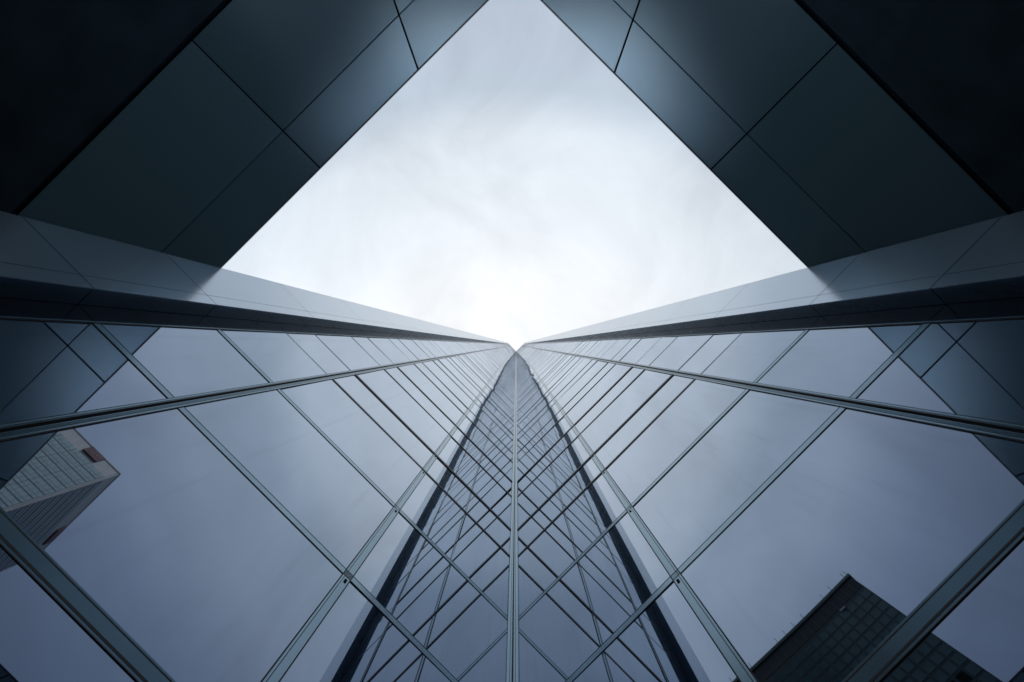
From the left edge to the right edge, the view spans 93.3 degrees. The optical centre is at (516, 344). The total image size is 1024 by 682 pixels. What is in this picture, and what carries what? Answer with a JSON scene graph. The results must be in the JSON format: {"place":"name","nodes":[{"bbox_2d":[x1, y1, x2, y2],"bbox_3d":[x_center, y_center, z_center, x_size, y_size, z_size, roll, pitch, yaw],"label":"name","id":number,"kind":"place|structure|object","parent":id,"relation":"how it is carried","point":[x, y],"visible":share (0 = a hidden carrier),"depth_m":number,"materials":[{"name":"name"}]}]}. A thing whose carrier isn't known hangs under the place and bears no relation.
{"place":"outdoors","nodes":[
{"label":"outdoors","id":0,"kind":"place"},
{"bbox_2d":[0,211,1023,681],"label":"glass tower","id":1,"kind":"structure","parent":0,"point":[208,473],"depth_m":5.39,"materials":[{"name":"glass"}]},
{"bbox_2d":[222,0,806,350],"label":"sky","id":2,"kind":"structure","parent":0,"point":[514,190],"materials":[{"name":"white"}]},
{"bbox_3d":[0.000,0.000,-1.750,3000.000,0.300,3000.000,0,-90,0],"label":"plaza ground","id":3,"kind":"structure","parent":0,"visible":0},
{"bbox_2d":[0,0,488,267],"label":"canopy","id":4,"kind":"object","parent":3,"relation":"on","point":[219,133],"visible":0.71,"depth_m":9.33,"materials":[{"name":"metal"}]},
{"bbox_2d":[540,0,1023,267],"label":"canopy","id":5,"kind":"object","parent":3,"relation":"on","point":[808,133],"visible":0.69,"depth_m":9.33,"materials":[{"name":"metal"}]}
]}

